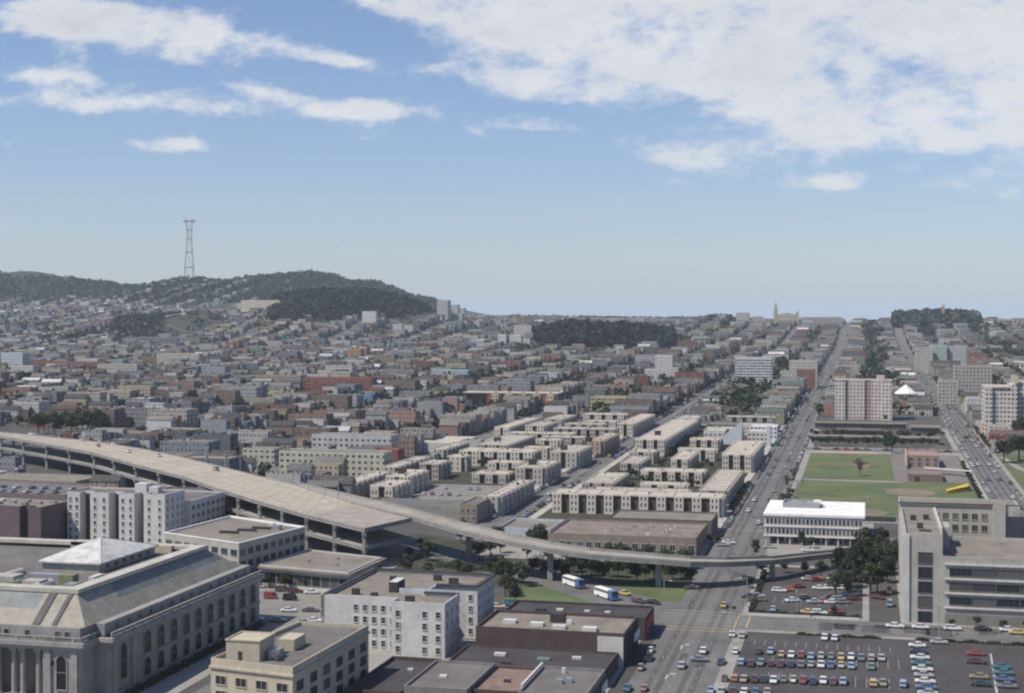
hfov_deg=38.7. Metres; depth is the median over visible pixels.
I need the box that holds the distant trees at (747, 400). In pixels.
[0,269,1023,476]
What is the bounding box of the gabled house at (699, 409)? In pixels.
[689,406,711,411]
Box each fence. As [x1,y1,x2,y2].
[748,612,858,619]
[810,476,842,480]
[864,516,895,521]
[965,460,987,498]
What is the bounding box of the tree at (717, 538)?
[712,535,721,541]
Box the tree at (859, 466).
[854,458,866,475]
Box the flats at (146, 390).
[118,385,157,395]
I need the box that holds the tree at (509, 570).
[503,561,515,576]
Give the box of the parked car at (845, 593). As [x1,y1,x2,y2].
[839,591,854,595]
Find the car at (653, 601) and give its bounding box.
[644,598,660,604]
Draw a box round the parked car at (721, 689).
[717,686,725,692]
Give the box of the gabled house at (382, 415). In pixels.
[365,410,388,425]
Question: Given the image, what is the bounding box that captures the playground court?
[891,454,969,482]
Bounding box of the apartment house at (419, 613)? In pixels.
[323,568,495,657]
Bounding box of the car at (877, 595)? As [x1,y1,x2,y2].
[869,593,885,598]
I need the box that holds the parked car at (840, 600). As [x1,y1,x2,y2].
[834,598,851,603]
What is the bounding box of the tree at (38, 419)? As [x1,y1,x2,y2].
[28,412,47,433]
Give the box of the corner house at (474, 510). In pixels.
[460,497,488,523]
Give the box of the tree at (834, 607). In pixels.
[830,605,836,611]
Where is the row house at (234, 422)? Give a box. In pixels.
[210,416,242,428]
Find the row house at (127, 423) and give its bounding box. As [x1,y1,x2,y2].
[125,413,129,425]
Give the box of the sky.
[0,0,1023,318]
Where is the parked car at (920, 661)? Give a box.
[911,659,931,665]
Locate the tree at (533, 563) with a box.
[527,557,540,574]
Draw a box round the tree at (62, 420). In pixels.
[58,414,65,431]
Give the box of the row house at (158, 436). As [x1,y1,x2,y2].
[141,432,163,447]
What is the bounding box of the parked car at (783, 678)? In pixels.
[780,675,786,682]
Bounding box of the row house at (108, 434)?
[81,431,110,439]
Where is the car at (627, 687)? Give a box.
[622,683,631,691]
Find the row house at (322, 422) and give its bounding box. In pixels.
[296,419,327,426]
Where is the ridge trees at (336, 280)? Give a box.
[0,268,441,303]
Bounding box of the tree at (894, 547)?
[880,541,898,574]
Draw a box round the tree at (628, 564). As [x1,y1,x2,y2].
[624,562,633,573]
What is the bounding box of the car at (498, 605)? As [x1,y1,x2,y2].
[494,602,505,608]
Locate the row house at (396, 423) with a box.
[392,420,402,429]
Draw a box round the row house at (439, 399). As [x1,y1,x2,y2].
[426,398,446,411]
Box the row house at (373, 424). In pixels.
[369,418,379,429]
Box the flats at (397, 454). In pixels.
[374,447,403,462]
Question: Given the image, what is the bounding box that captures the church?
[774,302,798,324]
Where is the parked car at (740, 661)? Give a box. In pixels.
[737,658,744,664]
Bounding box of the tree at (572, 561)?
[565,556,576,572]
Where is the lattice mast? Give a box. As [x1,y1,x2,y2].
[183,218,195,276]
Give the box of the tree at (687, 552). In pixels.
[677,548,693,555]
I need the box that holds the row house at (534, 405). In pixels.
[533,401,535,412]
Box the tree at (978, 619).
[973,616,981,624]
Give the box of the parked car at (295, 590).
[287,588,303,592]
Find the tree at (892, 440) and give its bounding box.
[884,433,899,453]
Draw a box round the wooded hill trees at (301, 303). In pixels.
[266,285,431,320]
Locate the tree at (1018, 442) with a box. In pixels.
[1009,434,1023,460]
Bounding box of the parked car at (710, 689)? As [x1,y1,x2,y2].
[707,686,713,692]
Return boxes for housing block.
[355,471,390,496]
[370,479,411,498]
[381,456,430,473]
[385,468,428,493]
[419,459,450,479]
[431,441,468,459]
[447,454,471,471]
[459,447,541,465]
[471,470,514,483]
[476,435,535,448]
[482,479,534,515]
[488,459,525,469]
[494,417,539,436]
[508,431,576,438]
[514,459,560,485]
[524,446,552,458]
[525,421,557,431]
[535,438,563,448]
[542,435,586,444]
[544,414,576,426]
[549,444,591,468]
[551,488,726,517]
[553,426,618,437]
[564,422,607,426]
[581,472,629,488]
[582,412,628,422]
[585,433,619,456]
[587,419,619,427]
[589,486,692,491]
[617,414,654,436]
[620,455,650,475]
[628,449,659,463]
[636,419,698,455]
[640,467,707,485]
[640,481,689,488]
[670,451,698,468]
[677,415,701,426]
[677,447,718,460]
[689,437,721,448]
[699,469,743,509]
[707,426,733,432]
[722,440,763,472]
[726,415,775,422]
[743,422,773,434]
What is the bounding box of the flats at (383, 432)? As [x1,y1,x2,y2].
[364,430,397,433]
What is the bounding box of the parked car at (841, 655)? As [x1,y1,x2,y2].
[837,652,844,660]
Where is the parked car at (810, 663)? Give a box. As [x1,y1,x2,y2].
[807,661,813,667]
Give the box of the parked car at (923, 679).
[914,676,935,683]
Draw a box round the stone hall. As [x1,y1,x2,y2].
[0,537,264,692]
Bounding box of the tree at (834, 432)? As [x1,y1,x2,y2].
[831,428,839,434]
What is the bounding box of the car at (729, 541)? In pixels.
[722,540,735,543]
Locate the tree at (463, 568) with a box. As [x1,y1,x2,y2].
[457,564,468,571]
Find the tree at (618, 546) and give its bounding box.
[614,541,625,549]
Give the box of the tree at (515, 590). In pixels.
[507,582,523,598]
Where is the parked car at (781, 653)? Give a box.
[778,650,784,657]
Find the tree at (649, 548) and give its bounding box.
[643,543,655,552]
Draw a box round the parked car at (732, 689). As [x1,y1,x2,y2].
[729,686,736,692]
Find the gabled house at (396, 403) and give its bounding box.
[382,399,400,407]
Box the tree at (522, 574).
[516,563,531,586]
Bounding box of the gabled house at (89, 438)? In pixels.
[79,437,93,440]
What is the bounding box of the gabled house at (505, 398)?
[503,395,531,413]
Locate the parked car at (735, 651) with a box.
[732,647,738,653]
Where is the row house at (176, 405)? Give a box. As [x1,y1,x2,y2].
[171,404,180,407]
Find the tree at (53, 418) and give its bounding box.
[46,411,61,433]
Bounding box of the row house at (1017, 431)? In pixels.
[988,429,1023,435]
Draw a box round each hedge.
[122,620,265,692]
[430,558,509,573]
[532,555,679,571]
[748,565,767,611]
[752,609,802,614]
[795,631,881,638]
[811,612,860,617]
[915,637,1023,645]
[961,462,983,498]
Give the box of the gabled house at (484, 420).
[482,415,486,430]
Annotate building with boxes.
[1,352,28,366]
[11,364,37,372]
[13,399,49,413]
[33,390,66,404]
[42,367,65,373]
[46,371,55,375]
[68,390,106,400]
[78,388,116,391]
[79,370,101,376]
[89,406,124,427]
[96,440,130,446]
[97,364,142,369]
[101,388,138,399]
[119,370,148,377]
[120,406,154,423]
[126,337,188,339]
[126,396,159,407]
[135,380,166,384]
[148,407,197,427]
[149,375,184,380]
[151,427,195,438]
[155,388,196,396]
[156,353,202,364]
[160,437,220,453]
[167,379,198,388]
[184,455,242,469]
[193,431,237,449]
[201,365,228,372]
[205,389,239,404]
[209,404,246,412]
[221,385,262,404]
[230,384,267,396]
[231,429,276,441]
[241,300,282,311]
[253,549,386,591]
[255,374,306,381]
[272,392,312,399]
[288,412,333,425]
[293,426,337,436]
[306,372,329,376]
[312,393,351,408]
[313,407,362,418]
[325,364,356,371]
[326,393,363,408]
[328,371,355,376]
[346,656,441,692]
[362,311,377,326]
[376,399,407,407]
[385,368,417,377]
[385,379,419,390]
[388,409,419,424]
[393,324,403,328]
[399,389,432,397]
[404,325,413,335]
[404,660,494,692]
[413,377,435,385]
[431,366,454,368]
[431,388,460,393]
[435,369,471,377]
[437,300,450,319]
[440,412,481,432]
[442,384,466,391]
[446,362,467,368]
[449,644,617,680]
[450,378,477,384]
[451,305,459,313]
[460,308,465,313]
[467,384,500,390]
[467,408,499,426]
[468,364,490,372]
[471,662,542,692]
[476,609,639,666]
[497,379,533,391]
[498,334,507,343]
[501,386,511,390]
[505,599,653,640]
[508,394,538,411]
[510,335,522,342]
[510,374,543,390]
[514,325,532,336]
[518,666,607,692]
[535,384,565,398]
[545,404,575,414]
[548,373,559,382]
[570,386,575,394]
[584,385,609,395]
[590,395,628,409]
[610,404,652,412]
[611,364,630,371]
[615,397,655,412]
[621,374,649,385]
[629,392,662,412]
[642,384,680,402]
[644,369,654,379]
[655,355,673,380]
[656,400,659,415]
[668,367,679,378]
[674,361,683,368]
[674,377,704,388]
[675,371,705,387]
[682,414,710,419]
[683,412,717,419]
[694,367,720,378]
[696,371,716,381]
[696,403,722,411]
[704,428,726,437]
[706,422,779,431]
[713,412,722,417]
[736,312,749,320]
[753,316,762,322]
[759,392,795,403]
[762,398,791,414]
[763,499,864,545]
[772,378,802,390]
[779,376,804,382]
[780,369,788,376]
[789,360,817,387]
[797,369,815,389]
[801,317,841,326]
[810,434,940,444]
[814,421,907,430]
[825,387,834,391]
[832,375,854,378]
[836,363,860,374]
[836,428,881,434]
[837,360,856,363]
[845,369,855,376]
[892,387,921,391]
[892,398,931,408]
[898,496,1023,627]
[909,425,941,433]
[930,360,960,367]
[938,369,952,379]
[965,395,981,414]
[978,359,1000,364]
[980,422,983,433]
[987,424,1008,431]
[1004,377,1010,384]
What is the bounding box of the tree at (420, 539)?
[416,537,423,543]
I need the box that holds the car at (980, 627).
[974,625,991,630]
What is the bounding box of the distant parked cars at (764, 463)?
[546,365,1021,541]
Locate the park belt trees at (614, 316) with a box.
[520,314,697,317]
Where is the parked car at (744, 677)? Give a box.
[739,674,748,682]
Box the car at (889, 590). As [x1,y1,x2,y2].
[886,586,891,593]
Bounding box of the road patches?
[543,439,1023,667]
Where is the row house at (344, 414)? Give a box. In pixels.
[334,412,352,418]
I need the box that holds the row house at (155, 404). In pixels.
[145,402,166,407]
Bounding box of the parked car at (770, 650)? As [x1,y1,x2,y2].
[767,647,774,653]
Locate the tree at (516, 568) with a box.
[511,561,527,583]
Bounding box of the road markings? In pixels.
[499,390,1016,692]
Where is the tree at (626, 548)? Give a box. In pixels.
[619,545,631,550]
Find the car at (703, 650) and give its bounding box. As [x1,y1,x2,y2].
[699,646,707,653]
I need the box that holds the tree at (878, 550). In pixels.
[867,541,885,561]
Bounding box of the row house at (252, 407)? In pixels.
[246,405,254,413]
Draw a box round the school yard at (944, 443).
[813,429,952,449]
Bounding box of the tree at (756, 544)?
[751,539,760,555]
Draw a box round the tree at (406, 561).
[398,553,413,568]
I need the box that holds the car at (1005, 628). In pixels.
[999,626,1015,631]
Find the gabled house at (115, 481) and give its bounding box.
[89,474,125,487]
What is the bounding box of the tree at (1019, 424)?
[1011,416,1023,429]
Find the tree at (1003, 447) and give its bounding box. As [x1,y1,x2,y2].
[993,438,1013,462]
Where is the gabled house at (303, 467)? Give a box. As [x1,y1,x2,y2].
[287,462,314,474]
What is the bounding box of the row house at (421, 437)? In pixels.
[400,433,423,452]
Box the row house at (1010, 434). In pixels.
[990,433,1020,437]
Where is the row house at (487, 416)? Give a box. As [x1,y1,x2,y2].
[481,414,489,429]
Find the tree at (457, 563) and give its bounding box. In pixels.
[451,558,463,569]
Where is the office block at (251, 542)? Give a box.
[164,515,304,572]
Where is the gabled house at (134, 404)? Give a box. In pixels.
[126,401,143,407]
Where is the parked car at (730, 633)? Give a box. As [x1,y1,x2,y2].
[729,630,735,636]
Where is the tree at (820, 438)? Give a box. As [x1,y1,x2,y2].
[815,436,822,444]
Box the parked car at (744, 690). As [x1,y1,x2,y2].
[740,687,748,692]
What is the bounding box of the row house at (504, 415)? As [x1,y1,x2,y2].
[482,408,505,422]
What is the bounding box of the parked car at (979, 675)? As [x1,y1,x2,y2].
[969,672,988,679]
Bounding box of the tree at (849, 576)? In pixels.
[842,569,856,592]
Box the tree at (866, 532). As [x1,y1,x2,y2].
[853,527,876,543]
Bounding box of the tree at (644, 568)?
[640,563,650,579]
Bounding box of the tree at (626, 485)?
[622,483,631,486]
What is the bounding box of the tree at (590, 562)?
[585,559,597,575]
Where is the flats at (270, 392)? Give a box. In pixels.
[268,391,285,395]
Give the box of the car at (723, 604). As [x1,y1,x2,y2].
[720,601,726,607]
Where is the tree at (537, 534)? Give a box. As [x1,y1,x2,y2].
[528,529,541,538]
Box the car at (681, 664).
[677,661,685,668]
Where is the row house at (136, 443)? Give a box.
[112,438,138,447]
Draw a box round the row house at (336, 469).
[304,462,343,475]
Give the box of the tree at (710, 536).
[707,533,712,542]
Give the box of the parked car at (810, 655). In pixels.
[807,652,814,658]
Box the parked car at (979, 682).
[970,679,991,686]
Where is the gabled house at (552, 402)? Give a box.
[548,400,568,404]
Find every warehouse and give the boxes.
[0,472,91,483]
[163,487,248,517]
[376,498,466,520]
[422,436,476,452]
[548,519,706,555]
[608,509,717,535]
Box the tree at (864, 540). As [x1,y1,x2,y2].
[850,537,876,549]
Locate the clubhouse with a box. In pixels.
[905,449,938,467]
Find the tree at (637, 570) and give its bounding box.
[629,563,641,581]
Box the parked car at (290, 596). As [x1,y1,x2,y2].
[282,593,297,600]
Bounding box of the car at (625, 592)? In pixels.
[618,590,630,595]
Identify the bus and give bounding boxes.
[562,574,584,587]
[594,586,618,599]
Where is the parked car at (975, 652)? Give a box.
[966,649,984,655]
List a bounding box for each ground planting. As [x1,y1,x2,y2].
[367,459,562,497]
[394,533,542,587]
[536,425,765,520]
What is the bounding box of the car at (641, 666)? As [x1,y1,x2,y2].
[637,663,644,670]
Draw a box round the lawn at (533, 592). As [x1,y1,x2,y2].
[500,582,593,602]
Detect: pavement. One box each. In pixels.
[137,609,322,692]
[259,537,422,594]
[369,636,641,692]
[474,539,713,561]
[485,468,568,518]
[529,426,783,530]
[713,629,1010,692]
[741,565,868,621]
[765,523,873,559]
[790,450,982,523]
[807,428,958,450]
[895,568,1023,629]
[973,430,1023,451]
[992,454,1023,496]
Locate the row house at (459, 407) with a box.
[438,397,464,411]
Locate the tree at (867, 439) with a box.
[862,436,871,442]
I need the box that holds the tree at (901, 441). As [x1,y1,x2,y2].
[898,438,905,446]
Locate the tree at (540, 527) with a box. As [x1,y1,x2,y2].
[532,523,547,538]
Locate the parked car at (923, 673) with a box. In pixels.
[914,670,933,677]
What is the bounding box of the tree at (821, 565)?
[814,560,828,574]
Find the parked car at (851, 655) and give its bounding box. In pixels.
[847,652,854,659]
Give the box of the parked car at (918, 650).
[909,647,927,653]
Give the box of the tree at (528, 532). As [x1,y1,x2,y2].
[525,529,531,537]
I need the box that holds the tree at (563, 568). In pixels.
[557,564,571,574]
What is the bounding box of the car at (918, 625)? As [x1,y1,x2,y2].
[911,623,928,628]
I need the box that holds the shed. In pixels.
[907,469,942,481]
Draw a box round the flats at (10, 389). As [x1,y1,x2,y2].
[1,387,38,393]
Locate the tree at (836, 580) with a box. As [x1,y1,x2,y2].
[826,569,844,594]
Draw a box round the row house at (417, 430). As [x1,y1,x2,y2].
[400,427,436,438]
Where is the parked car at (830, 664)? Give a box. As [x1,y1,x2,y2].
[827,660,834,668]
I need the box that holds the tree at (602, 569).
[591,562,608,582]
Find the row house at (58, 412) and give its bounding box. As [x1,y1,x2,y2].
[45,411,69,426]
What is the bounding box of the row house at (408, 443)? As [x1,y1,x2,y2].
[398,434,417,455]
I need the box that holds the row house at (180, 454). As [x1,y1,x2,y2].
[171,453,196,456]
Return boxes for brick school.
[29,361,110,368]
[303,377,376,390]
[303,390,332,393]
[462,391,562,406]
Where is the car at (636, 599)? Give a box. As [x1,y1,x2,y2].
[631,597,644,602]
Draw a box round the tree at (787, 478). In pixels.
[782,474,793,488]
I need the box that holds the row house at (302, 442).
[296,439,311,448]
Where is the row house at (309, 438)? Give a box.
[291,437,311,440]
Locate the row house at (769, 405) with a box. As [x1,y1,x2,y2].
[755,404,786,415]
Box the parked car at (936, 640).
[930,638,947,644]
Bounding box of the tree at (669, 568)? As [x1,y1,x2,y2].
[665,565,679,579]
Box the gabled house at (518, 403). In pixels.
[506,398,523,416]
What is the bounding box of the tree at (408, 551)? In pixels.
[404,547,413,556]
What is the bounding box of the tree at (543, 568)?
[539,561,546,577]
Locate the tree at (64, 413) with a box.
[59,410,68,428]
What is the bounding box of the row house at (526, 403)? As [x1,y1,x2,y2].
[523,400,529,414]
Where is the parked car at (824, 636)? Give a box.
[821,633,828,640]
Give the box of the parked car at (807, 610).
[800,608,811,613]
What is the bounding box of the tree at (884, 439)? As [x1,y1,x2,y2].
[882,433,888,447]
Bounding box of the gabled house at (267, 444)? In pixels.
[255,440,279,446]
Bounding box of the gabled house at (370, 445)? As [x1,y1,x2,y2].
[364,444,392,446]
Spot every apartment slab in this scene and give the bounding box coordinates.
[735,357,772,383]
[747,425,770,445]
[750,424,777,438]
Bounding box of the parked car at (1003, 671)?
[992,668,1013,675]
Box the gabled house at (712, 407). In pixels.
[692,405,719,411]
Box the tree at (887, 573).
[871,563,890,592]
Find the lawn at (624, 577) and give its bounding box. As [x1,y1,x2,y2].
[516,558,691,582]
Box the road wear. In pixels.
[492,370,1023,692]
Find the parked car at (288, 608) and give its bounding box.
[280,606,297,611]
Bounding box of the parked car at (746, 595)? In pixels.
[741,593,753,597]
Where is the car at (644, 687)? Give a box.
[640,684,647,690]
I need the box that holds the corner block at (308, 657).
[209,621,369,692]
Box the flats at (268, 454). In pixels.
[243,446,282,465]
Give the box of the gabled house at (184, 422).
[182,419,186,427]
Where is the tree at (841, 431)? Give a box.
[838,428,847,434]
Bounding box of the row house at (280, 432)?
[277,430,285,437]
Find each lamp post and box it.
[723,611,732,643]
[796,589,796,618]
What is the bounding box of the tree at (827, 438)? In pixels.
[824,435,834,445]
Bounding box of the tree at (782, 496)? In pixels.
[778,493,786,499]
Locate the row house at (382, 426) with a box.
[377,421,390,430]
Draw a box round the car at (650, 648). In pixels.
[647,646,653,652]
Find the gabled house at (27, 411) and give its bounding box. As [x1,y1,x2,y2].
[12,405,35,417]
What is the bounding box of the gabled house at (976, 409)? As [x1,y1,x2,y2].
[971,406,981,425]
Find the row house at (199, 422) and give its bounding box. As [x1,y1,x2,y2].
[198,418,202,427]
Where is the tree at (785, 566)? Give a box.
[780,563,788,572]
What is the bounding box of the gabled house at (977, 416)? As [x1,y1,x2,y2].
[974,414,981,425]
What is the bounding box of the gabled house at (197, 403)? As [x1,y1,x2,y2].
[177,398,198,407]
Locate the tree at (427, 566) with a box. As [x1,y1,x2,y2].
[422,562,433,570]
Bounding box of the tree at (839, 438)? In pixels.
[835,436,844,442]
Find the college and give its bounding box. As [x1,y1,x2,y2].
[942,303,978,315]
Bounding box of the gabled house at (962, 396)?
[959,392,977,409]
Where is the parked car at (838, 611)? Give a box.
[828,608,844,613]
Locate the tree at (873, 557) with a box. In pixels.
[862,545,878,570]
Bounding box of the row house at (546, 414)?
[542,412,562,419]
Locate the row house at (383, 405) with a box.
[373,403,393,407]
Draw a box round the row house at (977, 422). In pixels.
[975,420,980,430]
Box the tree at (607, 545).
[602,542,616,549]
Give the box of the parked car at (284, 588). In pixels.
[275,585,288,591]
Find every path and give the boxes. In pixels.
[803,479,902,482]
[813,451,876,453]
[1000,457,1023,470]
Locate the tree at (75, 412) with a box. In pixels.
[68,409,80,431]
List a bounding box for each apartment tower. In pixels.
[835,375,891,420]
[915,347,932,371]
[930,345,946,359]
[937,380,957,406]
[947,346,966,364]
[953,365,991,397]
[981,376,1023,436]
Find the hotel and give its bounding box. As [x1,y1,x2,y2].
[67,482,184,542]
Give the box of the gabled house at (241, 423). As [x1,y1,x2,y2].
[213,411,247,429]
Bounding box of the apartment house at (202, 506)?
[185,490,224,526]
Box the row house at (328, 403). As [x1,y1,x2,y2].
[308,400,334,408]
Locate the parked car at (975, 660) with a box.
[966,657,986,664]
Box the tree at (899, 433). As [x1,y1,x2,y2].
[896,430,905,435]
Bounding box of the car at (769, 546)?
[763,544,775,547]
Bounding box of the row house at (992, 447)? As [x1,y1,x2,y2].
[989,439,1021,451]
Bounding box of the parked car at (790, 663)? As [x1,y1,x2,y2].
[787,660,794,666]
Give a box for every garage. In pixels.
[0,479,105,498]
[499,518,564,540]
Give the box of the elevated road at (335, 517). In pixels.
[0,420,850,586]
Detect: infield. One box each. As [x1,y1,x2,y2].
[852,460,868,467]
[865,509,888,515]
[884,487,936,496]
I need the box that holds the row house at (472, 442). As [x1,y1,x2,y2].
[461,438,483,446]
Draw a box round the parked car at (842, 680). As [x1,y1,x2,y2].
[839,677,846,684]
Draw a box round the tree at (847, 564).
[840,554,856,582]
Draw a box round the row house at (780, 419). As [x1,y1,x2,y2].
[764,414,785,423]
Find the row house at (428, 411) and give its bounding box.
[423,407,431,417]
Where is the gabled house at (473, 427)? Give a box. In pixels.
[472,419,475,434]
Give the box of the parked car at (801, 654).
[797,650,804,657]
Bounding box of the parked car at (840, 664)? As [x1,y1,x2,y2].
[838,661,843,667]
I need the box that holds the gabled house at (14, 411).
[0,406,22,421]
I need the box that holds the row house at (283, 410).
[267,408,289,413]
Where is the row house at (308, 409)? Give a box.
[303,407,313,412]
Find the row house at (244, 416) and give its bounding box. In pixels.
[240,413,251,420]
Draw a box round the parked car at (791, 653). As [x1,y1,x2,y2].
[788,650,794,657]
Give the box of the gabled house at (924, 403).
[915,401,931,404]
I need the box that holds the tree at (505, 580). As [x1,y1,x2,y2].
[497,572,514,596]
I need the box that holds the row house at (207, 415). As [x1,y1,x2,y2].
[204,413,214,418]
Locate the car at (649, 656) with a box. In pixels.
[644,652,653,660]
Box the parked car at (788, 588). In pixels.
[782,586,795,591]
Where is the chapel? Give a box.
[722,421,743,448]
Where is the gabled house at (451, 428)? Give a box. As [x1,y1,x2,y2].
[437,421,459,435]
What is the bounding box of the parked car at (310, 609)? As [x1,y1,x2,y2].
[301,607,319,611]
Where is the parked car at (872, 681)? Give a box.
[869,678,876,686]
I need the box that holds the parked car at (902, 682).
[899,679,906,687]
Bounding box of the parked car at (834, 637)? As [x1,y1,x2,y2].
[831,634,838,640]
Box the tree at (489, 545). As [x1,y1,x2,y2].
[484,541,498,552]
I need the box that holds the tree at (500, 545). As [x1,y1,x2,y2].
[493,542,506,552]
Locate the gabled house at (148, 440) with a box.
[123,433,154,450]
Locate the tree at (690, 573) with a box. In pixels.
[683,567,697,583]
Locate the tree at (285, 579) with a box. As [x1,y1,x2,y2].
[279,573,290,584]
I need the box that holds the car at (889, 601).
[887,598,892,606]
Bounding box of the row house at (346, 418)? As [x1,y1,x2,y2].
[334,416,349,421]
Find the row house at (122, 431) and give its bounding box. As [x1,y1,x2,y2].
[96,427,127,437]
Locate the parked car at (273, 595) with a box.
[263,591,277,598]
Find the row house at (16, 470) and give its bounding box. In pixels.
[0,467,25,472]
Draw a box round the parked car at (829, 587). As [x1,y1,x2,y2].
[824,584,838,589]
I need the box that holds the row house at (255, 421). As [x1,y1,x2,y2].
[248,415,258,427]
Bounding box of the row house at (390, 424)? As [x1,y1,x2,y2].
[389,419,394,430]
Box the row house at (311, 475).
[305,473,313,482]
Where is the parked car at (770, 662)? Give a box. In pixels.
[768,660,773,666]
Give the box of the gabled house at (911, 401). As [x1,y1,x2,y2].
[907,397,930,405]
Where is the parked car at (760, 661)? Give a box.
[756,658,765,665]
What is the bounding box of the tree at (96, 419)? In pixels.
[85,410,99,428]
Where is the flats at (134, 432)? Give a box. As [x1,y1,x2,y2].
[128,431,150,433]
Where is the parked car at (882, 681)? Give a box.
[879,678,886,686]
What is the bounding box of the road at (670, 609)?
[398,533,701,622]
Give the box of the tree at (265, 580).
[262,575,270,587]
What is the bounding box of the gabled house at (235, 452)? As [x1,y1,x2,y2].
[210,450,238,455]
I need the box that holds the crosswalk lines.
[658,616,749,631]
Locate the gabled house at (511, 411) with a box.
[496,402,515,419]
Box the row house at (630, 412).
[622,409,649,417]
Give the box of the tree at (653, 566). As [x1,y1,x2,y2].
[646,563,655,581]
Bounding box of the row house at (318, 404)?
[304,400,321,408]
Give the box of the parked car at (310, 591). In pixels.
[303,589,318,593]
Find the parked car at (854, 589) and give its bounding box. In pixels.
[845,587,861,592]
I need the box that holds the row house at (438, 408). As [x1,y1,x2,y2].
[417,401,448,417]
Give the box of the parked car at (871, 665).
[868,662,874,669]
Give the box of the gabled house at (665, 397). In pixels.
[663,396,667,410]
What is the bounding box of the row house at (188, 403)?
[172,400,199,413]
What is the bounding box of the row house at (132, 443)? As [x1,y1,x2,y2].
[106,440,134,446]
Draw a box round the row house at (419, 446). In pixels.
[418,440,421,453]
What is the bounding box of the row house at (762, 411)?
[757,407,785,415]
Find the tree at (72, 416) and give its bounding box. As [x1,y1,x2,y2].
[63,412,78,432]
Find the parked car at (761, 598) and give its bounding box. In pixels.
[756,596,767,601]
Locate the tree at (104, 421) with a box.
[97,415,111,427]
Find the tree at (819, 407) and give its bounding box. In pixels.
[815,403,824,416]
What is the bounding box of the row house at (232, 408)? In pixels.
[217,405,235,412]
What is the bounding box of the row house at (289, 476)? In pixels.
[266,470,305,483]
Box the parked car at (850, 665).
[847,662,854,668]
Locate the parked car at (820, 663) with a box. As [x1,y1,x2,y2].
[817,660,824,667]
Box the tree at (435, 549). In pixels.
[431,545,437,556]
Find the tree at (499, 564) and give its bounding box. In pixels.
[492,555,508,575]
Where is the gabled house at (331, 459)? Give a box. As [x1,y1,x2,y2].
[314,455,347,475]
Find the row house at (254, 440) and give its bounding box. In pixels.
[246,438,262,445]
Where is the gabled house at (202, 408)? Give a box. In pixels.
[181,396,205,412]
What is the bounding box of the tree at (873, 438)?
[871,435,880,444]
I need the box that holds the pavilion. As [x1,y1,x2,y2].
[894,385,917,398]
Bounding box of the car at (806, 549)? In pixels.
[801,547,814,551]
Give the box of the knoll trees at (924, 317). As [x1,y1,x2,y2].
[890,307,983,327]
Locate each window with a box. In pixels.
[24,629,29,634]
[51,660,54,667]
[54,631,59,636]
[55,655,67,690]
[64,632,69,636]
[120,642,127,680]
[143,630,151,653]
[143,655,151,676]
[157,624,164,647]
[157,649,164,669]
[170,618,177,641]
[170,643,177,663]
[182,613,190,635]
[183,637,189,656]
[195,608,201,629]
[195,631,201,650]
[206,602,213,624]
[207,626,213,645]
[211,546,217,553]
[215,675,225,685]
[218,598,224,619]
[218,621,224,639]
[221,547,226,554]
[229,593,235,614]
[229,616,235,633]
[230,549,236,556]
[235,677,246,687]
[239,588,245,609]
[239,611,245,628]
[240,548,245,556]
[248,546,253,553]
[248,558,253,565]
[249,584,255,604]
[250,606,255,623]
[255,680,266,690]
[256,544,260,551]
[256,556,260,563]
[263,542,268,549]
[263,554,268,561]
[268,572,275,582]
[271,540,275,547]
[271,552,275,559]
[276,573,284,583]
[276,682,287,692]
[278,539,282,546]
[278,550,282,557]
[285,537,289,544]
[285,548,290,555]
[285,574,293,584]
[292,535,296,542]
[292,546,296,553]
[294,575,301,584]
[296,678,303,691]
[299,533,303,540]
[299,544,303,551]
[303,575,310,585]
[310,670,317,683]
[310,685,316,692]
[312,576,319,586]
[321,577,328,587]
[324,662,330,675]
[324,677,330,689]
[330,578,337,587]
[336,655,342,667]
[336,669,342,681]
[336,683,342,692]
[339,579,347,584]
[348,648,354,660]
[349,662,354,673]
[349,675,354,686]
[353,604,357,610]
[353,615,357,622]
[360,641,365,652]
[360,655,365,666]
[360,668,365,678]
[362,604,367,611]
[362,616,367,622]
[371,605,376,611]
[371,616,376,623]
[371,628,376,634]
[371,640,376,646]
[380,617,385,623]
[380,629,385,635]
[381,605,385,612]
[381,640,385,647]
[395,610,399,616]
[395,622,399,628]
[395,633,399,640]
[395,645,399,652]
[422,611,426,618]
[422,623,426,630]
[422,635,426,641]
[422,647,426,653]
[435,612,440,618]
[435,624,440,630]
[435,636,440,642]
[435,648,440,654]
[468,594,472,600]
[468,606,472,611]
[468,617,472,623]
[468,628,472,634]
[577,541,582,545]
[586,541,591,546]
[595,542,600,547]
[610,665,612,677]
[632,543,637,549]
[669,544,675,550]
[688,545,694,551]
[771,536,776,542]
[779,536,784,542]
[785,537,791,543]
[792,537,798,543]
[815,538,820,544]
[821,538,827,544]
[843,539,849,545]
[918,552,932,563]
[918,566,932,578]
[918,581,932,593]
[918,596,931,607]
[918,611,931,622]
[943,512,948,519]
[949,568,972,576]
[949,583,972,591]
[949,597,971,605]
[952,513,957,519]
[952,524,957,530]
[962,513,967,519]
[962,524,967,531]
[971,525,977,531]
[972,513,977,519]
[973,569,995,577]
[973,584,995,592]
[973,598,995,606]
[981,514,987,520]
[981,525,986,531]
[996,570,1019,578]
[996,585,1019,593]
[996,599,1019,607]
[1020,571,1023,578]
[1020,586,1023,593]
[1020,600,1023,607]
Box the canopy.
[924,467,971,471]
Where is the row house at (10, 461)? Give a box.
[0,456,25,467]
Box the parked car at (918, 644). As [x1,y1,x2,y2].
[908,641,926,647]
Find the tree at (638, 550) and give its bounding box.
[633,548,644,563]
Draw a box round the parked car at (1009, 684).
[995,681,1017,688]
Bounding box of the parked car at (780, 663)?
[776,660,784,667]
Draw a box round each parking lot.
[251,589,320,631]
[406,484,500,499]
[726,632,1023,692]
[751,566,862,618]
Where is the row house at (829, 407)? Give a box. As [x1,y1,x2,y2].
[823,402,834,414]

